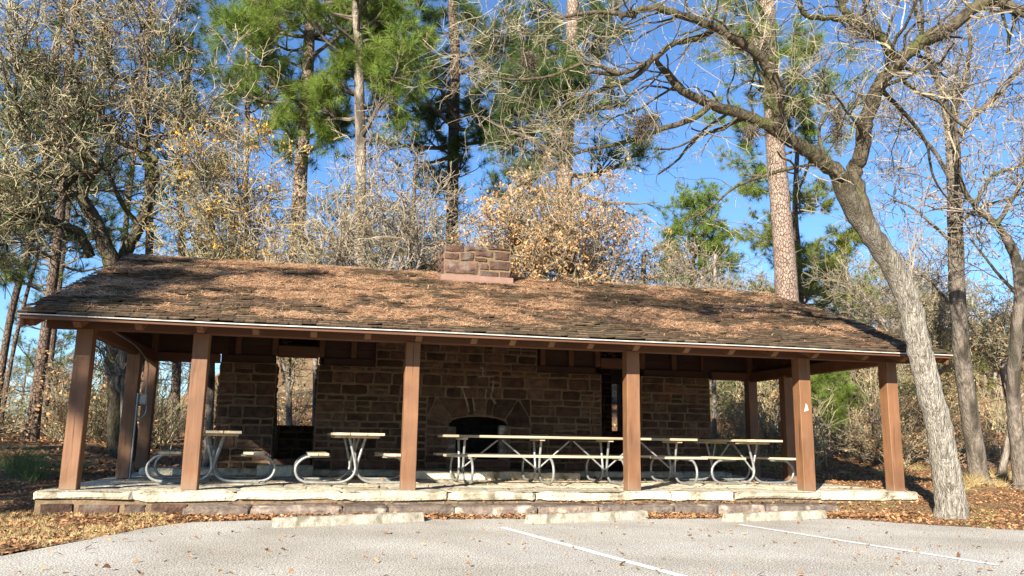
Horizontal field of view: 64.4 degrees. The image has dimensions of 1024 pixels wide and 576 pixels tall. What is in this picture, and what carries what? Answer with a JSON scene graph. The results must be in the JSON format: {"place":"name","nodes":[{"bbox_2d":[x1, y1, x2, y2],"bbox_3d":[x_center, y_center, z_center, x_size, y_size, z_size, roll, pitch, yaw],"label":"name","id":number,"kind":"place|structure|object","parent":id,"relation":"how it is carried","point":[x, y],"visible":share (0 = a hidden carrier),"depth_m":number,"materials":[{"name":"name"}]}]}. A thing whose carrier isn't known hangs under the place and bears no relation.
{"place":"outdoors","nodes":[
{"label":"outdoors","id":0,"kind":"place"},
{"bbox_2d":[0,518,1023,575],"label":"parking lot","id":1,"kind":"structure","parent":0,"point":[247,552],"depth_m":7.40,"materials":[{"name":"asphalt"}]},
{"bbox_2d":[272,512,423,527],"bbox_3d":[-1.862,2.684,9.442,1.797,0.108,0.185,8,-13,-33],"label":"wheel stop","id":2,"kind":"object","parent":1,"relation":"on","point":[311,521],"visible":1,"depth_m":9.34,"materials":[{"name":"concrete"}]},
{"bbox_2d":[7,521,1023,575],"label":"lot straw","id":3,"kind":"object","parent":1,"relation":"on","point":[560,557],"visible":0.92,"depth_m":7.35,"materials":[{"name":"brown plant"}]},
{"bbox_2d":[18,519,1023,575],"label":"lot leaves","id":4,"kind":"object","parent":1,"relation":"on","point":[106,565],"visible":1,"depth_m":7.16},
{"bbox_2d":[525,510,648,523],"bbox_3d":[0.967,2.876,10.237,1.782,0.108,0.185,7,-12,-30],"label":"wheel stop","id":5,"kind":"object","parent":1,"relation":"on","point":[569,517],"visible":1,"depth_m":10.13,"materials":[{"name":"concrete"}]},
{"bbox_2d":[499,527,686,575],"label":"parking line","id":6,"kind":"object","parent":1,"relation":"on","point":[607,555],"visible":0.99,"depth_m":7.24,"materials":[{"name":"white paint"}]},
{"bbox_2d":[722,509,827,521],"bbox_3d":[3.509,3.022,10.807,1.713,0.108,0.186,6,-12,-27],"label":"wheel stop","id":7,"kind":"object","parent":1,"relation":"on","point":[773,515],"visible":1,"depth_m":10.70,"materials":[{"name":"concrete"}]},
{"bbox_2d":[737,524,1000,564],"bbox_3d":[3.472,2.639,8.485,0.105,0.001,3.450,5,-11,-22],"label":"parking line","id":8,"kind":"object","parent":1,"relation":"on","point":[876,545],"visible":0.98,"depth_m":8.05,"materials":[{"name":"white paint"}]},
{"bbox_2d":[0,346,1023,552],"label":"ground","id":9,"kind":"structure","parent":0,"point":[95,456],"depth_m":18.80,"materials":[{"name":"plant"}]},
{"bbox_2d":[3,393,29,430],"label":"shrub","id":10,"kind":"object","parent":9,"relation":"on","point":[22,406],"visible":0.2,"depth_m":42.27,"materials":[{"name":"beige plant"}]},
{"bbox_2d":[5,334,37,416],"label":"pine tree","id":11,"kind":"object","parent":9,"relation":"on","point":[23,379],"visible":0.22,"depth_m":57.94,"materials":[{"name":"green plant"}]},
{"bbox_2d":[0,364,48,439],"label":"shrub","id":12,"kind":"object","parent":9,"relation":"on","point":[7,405],"visible":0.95,"depth_m":22.92,"materials":[{"name":"beige plant"}]},
{"bbox_2d":[2,389,47,433],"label":"shrub","id":13,"kind":"object","parent":9,"relation":"on","point":[16,428],"visible":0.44,"depth_m":29.55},
{"bbox_2d":[0,438,51,464],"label":"grass clump","id":14,"kind":"object","parent":9,"relation":"on","point":[29,456],"visible":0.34,"depth_m":15.09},
{"bbox_2d":[0,436,57,475],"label":"grass clump","id":15,"kind":"object","parent":9,"relation":"on","point":[16,463],"visible":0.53,"depth_m":13.98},
{"bbox_2d":[0,433,61,481],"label":"grass clump","id":16,"kind":"object","parent":9,"relation":"on","point":[34,474],"visible":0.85,"depth_m":13.38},
{"bbox_2d":[0,269,79,403],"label":"pine tree","id":17,"kind":"object","parent":9,"relation":"on","point":[57,363],"visible":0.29,"depth_m":45.13,"materials":[{"name":"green plant"}]},
{"bbox_2d":[11,362,71,431],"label":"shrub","id":18,"kind":"object","parent":9,"relation":"on","point":[51,385],"visible":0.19,"depth_m":41.97,"materials":[{"name":"brown plant"}]},
{"bbox_2d":[17,368,105,435],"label":"shrub","id":19,"kind":"object","parent":9,"relation":"on","point":[55,396],"visible":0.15,"depth_m":30.16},
{"bbox_2d":[0,85,133,436],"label":"pine tree","id":20,"kind":"object","parent":9,"relation":"on","point":[13,350],"visible":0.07,"depth_m":26.95,"materials":[{"name":"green plant"}]},
{"bbox_2d":[0,0,136,404],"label":"pine tree","id":21,"kind":"object","parent":9,"relation":"on","point":[6,338],"visible":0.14,"depth_m":26.04,"materials":[{"name":"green plant"}]},
{"bbox_2d":[29,337,107,440],"bbox_3d":[-12.213,2.902,22.657,3.445,3.113,2.898,-7,-9,42],"label":"shrub","id":22,"kind":"object","parent":9,"relation":"on","point":[61,416],"visible":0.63,"depth_m":22.67,"materials":[{"name":"beige plant"}]},
{"bbox_2d":[55,362,107,440],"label":"shrub","id":23,"kind":"object","parent":9,"relation":"on","point":[95,398],"visible":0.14,"depth_m":30.85,"materials":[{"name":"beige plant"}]},
{"bbox_2d":[0,0,167,441],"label":"pine tree","id":24,"kind":"object","parent":9,"relation":"on","point":[51,286],"visible":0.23,"depth_m":23.90,"materials":[{"name":"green plant"}]},
{"bbox_2d":[1,56,169,435],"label":"pine tree","id":25,"kind":"object","parent":9,"relation":"on","point":[54,331],"visible":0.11,"depth_m":33.38,"materials":[{"name":"green plant"}]},
{"bbox_2d":[0,0,173,459],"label":"oak tree","id":26,"kind":"object","parent":9,"relation":"on","point":[107,252],"visible":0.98,"depth_m":18.16,"materials":[{"name":"grey plant"}]},
{"bbox_2d":[0,509,212,546],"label":"grass","id":27,"kind":"structure","parent":9,"relation":"on","point":[48,536],"depth_m":8.68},
{"bbox_2d":[86,384,140,440],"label":"shrub","id":28,"kind":"object","parent":9,"relation":"on","point":[97,431],"visible":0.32,"depth_m":23.34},
{"bbox_2d":[47,331,190,466],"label":"bare tree","id":29,"kind":"object","parent":9,"relation":"on","point":[118,377],"visible":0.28,"depth_m":17.37,"materials":[{"name":"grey plant"}]},
{"bbox_2d":[88,363,158,440],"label":"shrub","id":30,"kind":"object","parent":9,"relation":"on","point":[103,403],"visible":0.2,"depth_m":23.90,"materials":[{"name":"beige plant"}]},
{"bbox_2d":[54,35,198,435],"bbox_3d":[-17.106,-2.309,36.199,6.231,17.651,6.516,3,-11,-13],"label":"pine tree","id":31,"kind":"object","parent":9,"relation":"on","point":[126,218],"visible":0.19,"depth_m":35.94,"materials":[{"name":"green plant"}]},
{"bbox_2d":[92,358,190,433],"bbox_3d":[-13.632,3.918,30.835,4.711,3.951,3.538,10,-14,-39],"label":"shrub","id":32,"kind":"object","parent":9,"relation":"on","point":[183,380],"visible":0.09,"depth_m":31.42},
{"bbox_2d":[100,384,183,450],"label":"shrub","id":33,"kind":"object","parent":9,"relation":"on","point":[139,407],"visible":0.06,"depth_m":22.35,"materials":[{"name":"beige plant"}]},
{"bbox_2d":[1,0,290,457],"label":"oak tree","id":34,"kind":"object","parent":9,"relation":"on","point":[128,245],"visible":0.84,"depth_m":19.13,"materials":[{"name":"grey plant"}]},
{"bbox_2d":[61,0,241,420],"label":"pine tree","id":35,"kind":"object","parent":9,"relation":"on","point":[176,62],"visible":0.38,"depth_m":27.96,"materials":[{"name":"green plant"}]},
{"bbox_2d":[100,35,241,439],"bbox_3d":[-11.494,-2.065,29.884,5.052,15.316,6.201,-3,-11,19],"label":"pine tree","id":36,"kind":"object","parent":9,"relation":"on","point":[175,377],"visible":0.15,"depth_m":29.54,"materials":[{"name":"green plant"}]},
{"bbox_2d":[154,384,187,442],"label":"shrub","id":37,"kind":"object","parent":9,"relation":"on","point":[172,414],"visible":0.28,"depth_m":27.88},
{"bbox_2d":[156,361,190,426],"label":"shrub","id":38,"kind":"object","parent":9,"relation":"on","point":[170,389],"visible":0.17,"depth_m":33.02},
{"bbox_2d":[137,383,216,449],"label":"shrub","id":39,"kind":"object","parent":9,"relation":"on","point":[156,437],"visible":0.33,"depth_m":24.04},
{"bbox_2d":[122,113,296,466],"bbox_3d":[-6.831,-0.097,18.354,3.624,8.391,3.132,3,-11,-13],"label":"bare tree","id":40,"kind":"object","parent":9,"relation":"on","point":[208,247],"visible":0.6,"depth_m":18.29,"materials":[{"name":"grey plant"}]},
{"bbox_2d":[152,102,321,263],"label":"leafy tree","id":41,"kind":"object","parent":9,"relation":"on","point":[259,179],"visible":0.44,"depth_m":18.68,"materials":[{"name":"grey plant"}]},
{"bbox_2d":[182,0,297,231],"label":"pine tree","id":42,"kind":"object","parent":9,"relation":"on","point":[228,106],"visible":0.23,"depth_m":26.94,"materials":[{"name":"green plant"}]},
{"bbox_2d":[196,170,352,458],"bbox_3d":[-5.135,0.596,17.157,4.002,6.646,3.639,3,-11,-13],"label":"bare tree","id":43,"kind":"object","parent":9,"relation":"on","point":[278,258],"visible":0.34,"depth_m":17.36,"materials":[{"name":"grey plant"}]},
{"bbox_2d":[276,357,312,424],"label":"bare tree","id":44,"kind":"object","parent":9,"relation":"on","point":[288,385],"visible":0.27,"depth_m":23.96,"materials":[{"name":"brown plant"}]},
{"bbox_2d":[277,378,311,424],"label":"shrub","id":45,"kind":"object","parent":9,"relation":"on","point":[293,406],"visible":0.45,"depth_m":29.10,"materials":[{"name":"beige plant"}]},
{"bbox_2d":[277,382,312,425],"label":"shrub","id":46,"kind":"object","parent":9,"relation":"on","point":[295,418],"visible":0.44,"depth_m":26.36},
{"bbox_2d":[201,0,407,262],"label":"pine tree","id":47,"kind":"object","parent":9,"relation":"on","point":[251,14],"visible":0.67,"depth_m":21.69,"materials":[{"name":"green plant"}]},
{"bbox_2d":[261,163,378,425],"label":"bare tree","id":48,"kind":"object","parent":9,"relation":"on","point":[314,364],"visible":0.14,"depth_m":20.84,"materials":[{"name":"brown plant"}]},
{"bbox_2d":[254,150,409,349],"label":"bare tree","id":49,"kind":"object","parent":9,"relation":"on","point":[347,232],"visible":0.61,"depth_m":16.82,"materials":[{"name":"grey plant"}]},
{"bbox_2d":[303,183,391,266],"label":"tree","id":50,"kind":"object","parent":9,"relation":"on","point":[347,192],"visible":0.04,"depth_m":33.44,"materials":[{"name":"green plant"}]},
{"bbox_2d":[255,0,447,267],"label":"pine tree","id":51,"kind":"object","parent":9,"relation":"on","point":[378,51],"visible":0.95,"depth_m":20.34,"materials":[{"name":"green plant"}]},
{"bbox_2d":[300,176,426,268],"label":"bare tree","id":52,"kind":"object","parent":9,"relation":"on","point":[376,260],"visible":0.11,"depth_m":20.74,"materials":[{"name":"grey plant"}]},
{"bbox_2d":[304,89,471,272],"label":"bare tree","id":53,"kind":"object","parent":9,"relation":"on","point":[407,244],"visible":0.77,"depth_m":17.39,"materials":[{"name":"grey plant"}]},
{"bbox_2d":[342,150,470,269],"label":"tree","id":54,"kind":"object","parent":9,"relation":"on","point":[420,176],"visible":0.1,"depth_m":32.08,"materials":[{"name":"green plant"}]},
{"bbox_2d":[370,183,485,271],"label":"bare tree","id":55,"kind":"object","parent":9,"relation":"on","point":[430,240],"visible":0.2,"depth_m":19.86,"materials":[{"name":"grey plant"}]},
{"bbox_2d":[346,0,544,244],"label":"pine tree","id":56,"kind":"object","parent":9,"relation":"on","point":[452,141],"visible":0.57,"depth_m":24.86,"materials":[{"name":"green plant"}]},
{"bbox_2d":[17,245,952,514],"bbox_3d":[-0.420,1.626,15.627,13.600,4.953,9.005,3,-11,-13],"label":"picnic shelter","id":57,"kind":"object","parent":9,"relation":"on","point":[413,387],"visible":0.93,"depth_m":14.26,"materials":[{"name":"stone"}]},
{"bbox_2d":[145,430,275,482],"bbox_3d":[-4.700,2.650,12.846,1.852,0.771,2.005,4,-11,-18],"label":"picnic table","id":58,"kind":"object","parent":57,"relation":"on","point":[215,451],"visible":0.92,"depth_m":12.34,"materials":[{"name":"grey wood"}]},
{"bbox_2d":[293,433,400,483],"bbox_3d":[-2.564,2.741,13.156,1.852,0.771,1.999,4,-11,-15],"label":"picnic table","id":59,"kind":"object","parent":57,"relation":"on","point":[324,454],"visible":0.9,"depth_m":12.60,"materials":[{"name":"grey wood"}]},
{"bbox_2d":[33,253,904,345],"bbox_3d":[-0.150,0.149,14.222,13.416,1.872,5.206,3,-11,-13],"label":"pine straw","id":60,"kind":"object","parent":57,"relation":"on","point":[415,298],"visible":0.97,"depth_m":13.55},
{"bbox_2d":[55,473,906,490],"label":"platform leaves","id":61,"kind":"object","parent":57,"relation":"on","point":[753,480],"visible":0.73,"depth_m":13.32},
{"bbox_2d":[433,435,707,484],"bbox_3d":[0.973,2.943,13.944,4.482,0.771,1.852,3,-11,-13],"label":"picnic table","id":62,"kind":"object","parent":57,"relation":"on","point":[600,440],"visible":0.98,"depth_m":13.74,"materials":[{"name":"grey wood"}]},
{"bbox_2d":[672,439,795,483],"bbox_3d":[4.042,3.182,14.970,1.852,0.771,1.990,5,-11,-22],"label":"picnic table","id":63,"kind":"object","parent":57,"relation":"on","point":[721,458],"visible":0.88,"depth_m":14.57,"materials":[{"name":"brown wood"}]},
{"bbox_2d":[432,165,538,274],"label":"bare tree","id":64,"kind":"object","parent":9,"relation":"on","point":[464,207],"visible":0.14,"depth_m":24.03,"materials":[{"name":"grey plant"}]},
{"bbox_2d":[182,502,839,516],"bbox_3d":[0.361,3.101,11.211,9.191,0.247,0.525,3,-11,-13],"label":"stone step","id":65,"kind":"object","parent":9,"relation":"on","point":[489,509],"visible":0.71,"depth_m":10.91,"materials":[{"name":"grey stone"}]},
{"bbox_2d":[204,499,831,504],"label":"step leaves","id":66,"kind":"object","parent":65,"relation":"on","point":[642,502],"visible":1,"depth_m":11.62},
{"bbox_2d":[0,392,1023,471],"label":"leaf litter","id":67,"kind":"object","parent":9,"relation":"on","point":[102,462],"visible":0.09,"depth_m":21.84,"materials":[{"name":"plant"}]},
{"bbox_2d":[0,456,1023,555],"bbox_3d":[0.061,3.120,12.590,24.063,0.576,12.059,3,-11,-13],"label":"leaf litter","id":68,"kind":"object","parent":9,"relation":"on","point":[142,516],"visible":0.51,"depth_m":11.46,"materials":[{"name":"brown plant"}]},
{"bbox_2d":[1,467,1023,554],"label":"ground straw","id":69,"kind":"object","parent":9,"relation":"on","point":[434,518],"visible":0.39,"depth_m":10.73,"materials":[{"name":"brown plant"}]},
{"bbox_2d":[428,152,609,285],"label":"leafy tree","id":70,"kind":"object","parent":9,"relation":"on","point":[539,266],"visible":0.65,"depth_m":17.53,"materials":[{"name":"grey plant"}]},
{"bbox_2d":[476,142,574,273],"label":"pine tree","id":71,"kind":"object","parent":9,"relation":"on","point":[495,180],"visible":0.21,"depth_m":33.66,"materials":[{"name":"green plant"}]},
{"bbox_2d":[161,510,933,522],"bbox_3d":[1.235,3.030,10.817,10.940,0.116,0.803,3,-11,-13],"label":"leaf drift","id":72,"kind":"object","parent":9,"relation":"on","point":[652,514],"visible":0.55,"depth_m":10.43,"materials":[{"name":"brown plant"}]},
{"bbox_2d":[453,0,675,277],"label":"pine tree","id":73,"kind":"object","parent":9,"relation":"on","point":[511,46],"visible":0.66,"depth_m":23.00,"materials":[{"name":"green plant"}]},
{"bbox_2d":[515,150,671,358],"bbox_3d":[1.830,0.398,18.728,3.712,7.593,3.507,-1,-11,8],"label":"leafy tree","id":74,"kind":"object","parent":9,"relation":"on","point":[619,232],"visible":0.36,"depth_m":18.66,"materials":[{"name":"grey plant"}]},
{"bbox_2d":[566,214,723,372],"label":"bare tree","id":75,"kind":"object","parent":9,"relation":"on","point":[643,261],"visible":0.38,"depth_m":19.92,"materials":[{"name":"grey plant"}]},
{"bbox_2d":[647,176,744,288],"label":"pine tree","id":76,"kind":"object","parent":9,"relation":"on","point":[703,200],"visible":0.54,"depth_m":39.51,"materials":[{"name":"green plant"}]},
{"bbox_2d":[388,0,1023,520],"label":"oak tree","id":77,"kind":"object","parent":9,"relation":"on","point":[950,500],"visible":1,"depth_m":11.30,"materials":[{"name":"grey plant"}]},
{"bbox_2d":[655,239,773,448],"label":"bare tree","id":78,"kind":"object","parent":9,"relation":"on","point":[714,269],"visible":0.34,"depth_m":24.06,"materials":[{"name":"grey plant"}]},
{"bbox_2d":[710,381,744,449],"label":"shrub","id":79,"kind":"object","parent":9,"relation":"on","point":[714,430],"visible":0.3,"depth_m":23.24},
{"bbox_2d":[710,380,759,418],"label":"shrub","id":80,"kind":"object","parent":9,"relation":"on","point":[733,386],"visible":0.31,"depth_m":30.86,"materials":[{"name":"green plant"}]},
{"bbox_2d":[710,380,774,417],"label":"shrub","id":81,"kind":"object","parent":9,"relation":"on","point":[739,392],"visible":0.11,"depth_m":31.29,"materials":[{"name":"brown plant"}]},
{"bbox_2d":[711,380,780,455],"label":"shrub","id":82,"kind":"object","parent":9,"relation":"on","point":[763,423],"visible":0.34,"depth_m":22.51,"materials":[{"name":"beige plant"}]},
{"bbox_2d":[679,0,874,453],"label":"pine tree","id":83,"kind":"object","parent":9,"relation":"on","point":[785,270],"visible":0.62,"depth_m":23.74,"materials":[{"name":"green plant"}]},
{"bbox_2d":[710,390,862,456],"bbox_3d":[6.667,3.576,20.927,2.883,2.052,3.640,10,-14,-39],"label":"shrub","id":84,"kind":"object","parent":9,"relation":"on","point":[740,432],"visible":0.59,"depth_m":21.22,"materials":[{"name":"beige plant"}]},
{"bbox_2d":[708,99,866,308],"bbox_3d":[11.617,-1.356,34.152,6.180,13.518,5.397,-2,-11,17],"label":"pine tree","id":85,"kind":"object","parent":9,"relation":"on","point":[801,261],"visible":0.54,"depth_m":33.66,"materials":[{"name":"green plant"}]},
{"bbox_2d":[728,383,855,468],"bbox_3d":[7.360,3.399,20.669,3.342,2.468,2.624,9,-13,-38],"label":"shrub","id":86,"kind":"object","parent":9,"relation":"on","point":[821,433],"visible":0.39,"depth_m":20.65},
{"bbox_2d":[810,370,867,458],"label":"pine tree","id":87,"kind":"object","parent":9,"relation":"on","point":[843,395],"visible":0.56,"depth_m":22.15,"materials":[{"name":"green plant"}]},
{"bbox_2d":[816,378,875,456],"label":"shrub","id":88,"kind":"object","parent":9,"relation":"on","point":[839,451],"visible":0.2,"depth_m":23.87,"materials":[{"name":"beige plant"}]},
{"bbox_2d":[803,224,895,411],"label":"pine tree","id":89,"kind":"object","parent":9,"relation":"on","point":[851,235],"visible":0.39,"depth_m":35.66,"materials":[{"name":"green plant"}]},
{"bbox_2d":[820,369,911,418],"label":"shrub","id":90,"kind":"object","parent":9,"relation":"on","point":[906,379],"visible":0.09,"depth_m":34.46,"materials":[{"name":"brown plant"}]},
{"bbox_2d":[810,364,926,463],"bbox_3d":[9.723,3.524,22.203,3.276,3.256,3.609,-7,-13,35],"label":"shrub","id":91,"kind":"object","parent":9,"relation":"on","point":[861,456],"visible":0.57,"depth_m":22.00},
{"bbox_2d":[816,396,928,470],"bbox_3d":[9.447,3.762,21.347,3.566,2.023,2.482,-5,-12,28],"label":"shrub","id":92,"kind":"object","parent":9,"relation":"on","point":[903,432],"visible":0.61,"depth_m":21.03,"materials":[{"name":"beige plant"}]},
{"bbox_2d":[841,364,914,420],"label":"shrub","id":93,"kind":"object","parent":9,"relation":"on","point":[899,387],"visible":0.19,"depth_m":34.06,"materials":[{"name":"brown plant"}]},
{"bbox_2d":[836,364,922,424],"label":"shrub","id":94,"kind":"object","parent":9,"relation":"on","point":[872,400],"visible":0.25,"depth_m":32.32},
{"bbox_2d":[829,243,934,377],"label":"bare tree","id":95,"kind":"object","parent":9,"relation":"on","point":[868,314],"visible":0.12,"depth_m":37.85,"materials":[{"name":"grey plant"}]},
{"bbox_2d":[798,211,972,395],"bbox_3d":[11.951,1.567,25.961,5.365,7.278,4.463,-1,-11,11],"label":"bare tree","id":96,"kind":"object","parent":9,"relation":"on","point":[857,292],"visible":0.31,"depth_m":25.85,"materials":[{"name":"grey plant"}]},
{"bbox_2d":[850,392,962,463],"bbox_3d":[10.260,3.847,21.689,4.565,2.338,2.698,7,-12,-35],"label":"shrub","id":97,"kind":"object","parent":9,"relation":"on","point":[908,453],"visible":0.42,"depth_m":21.51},
{"bbox_2d":[800,0,1023,484],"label":"oak tree","id":98,"kind":"object","parent":9,"relation":"on","point":[976,457],"visible":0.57,"depth_m":16.86,"materials":[{"name":"grey plant"}]},
{"bbox_2d":[832,228,1011,401],"bbox_3d":[18.697,1.327,38.048,7.798,7.985,7.834,3,-11,-13],"label":"bare tree","id":99,"kind":"object","parent":9,"relation":"on","point":[982,279],"visible":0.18,"depth_m":37.53,"materials":[{"name":"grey plant"}]},
{"bbox_2d":[852,379,1002,466],"bbox_3d":[11.560,3.748,22.327,2.869,2.554,3.522,5,-11,-19],"label":"shrub","id":100,"kind":"object","parent":9,"relation":"on","point":[957,430],"visible":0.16,"depth_m":21.40,"materials":[{"name":"beige plant"}]},
{"bbox_2d":[870,261,1008,463],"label":"bare tree","id":101,"kind":"object","parent":9,"relation":"on","point":[935,320],"visible":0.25,"depth_m":21.69,"materials":[{"name":"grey plant"}]},
{"bbox_2d":[902,363,979,423],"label":"shrub","id":102,"kind":"object","parent":9,"relation":"on","point":[917,403],"visible":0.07,"depth_m":32.23,"materials":[{"name":"brown plant"}]},
{"bbox_2d":[863,8,1023,490],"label":"oak tree","id":103,"kind":"object","parent":9,"relation":"on","point":[1015,426],"visible":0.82,"depth_m":15.99,"materials":[{"name":"grey plant"}]},
{"bbox_2d":[915,366,990,413],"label":"shrub","id":104,"kind":"object","parent":9,"relation":"on","point":[956,390],"visible":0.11,"depth_m":35.43,"materials":[{"name":"brown plant"}]},
{"bbox_2d":[913,255,1023,473],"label":"bare tree","id":105,"kind":"object","parent":9,"relation":"on","point":[991,342],"visible":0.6,"depth_m":19.93,"materials":[{"name":"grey plant"}]},
{"bbox_2d":[941,367,1004,428],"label":"shrub","id":106,"kind":"object","parent":9,"relation":"on","point":[950,402],"visible":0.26,"depth_m":29.97,"materials":[{"name":"beige plant"}]},
{"bbox_2d":[949,402,1023,455],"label":"shrub","id":107,"kind":"object","parent":9,"relation":"on","point":[990,434],"visible":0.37,"depth_m":25.83,"materials":[{"name":"beige plant"}]},
{"bbox_2d":[958,365,1023,432],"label":"shrub","id":108,"kind":"object","parent":9,"relation":"on","point":[995,419],"visible":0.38,"depth_m":31.82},
{"bbox_2d":[0,0,1023,419],"label":"sky","id":109,"kind":"structure","parent":0,"point":[814,226],"materials":[{"name":"blue"}]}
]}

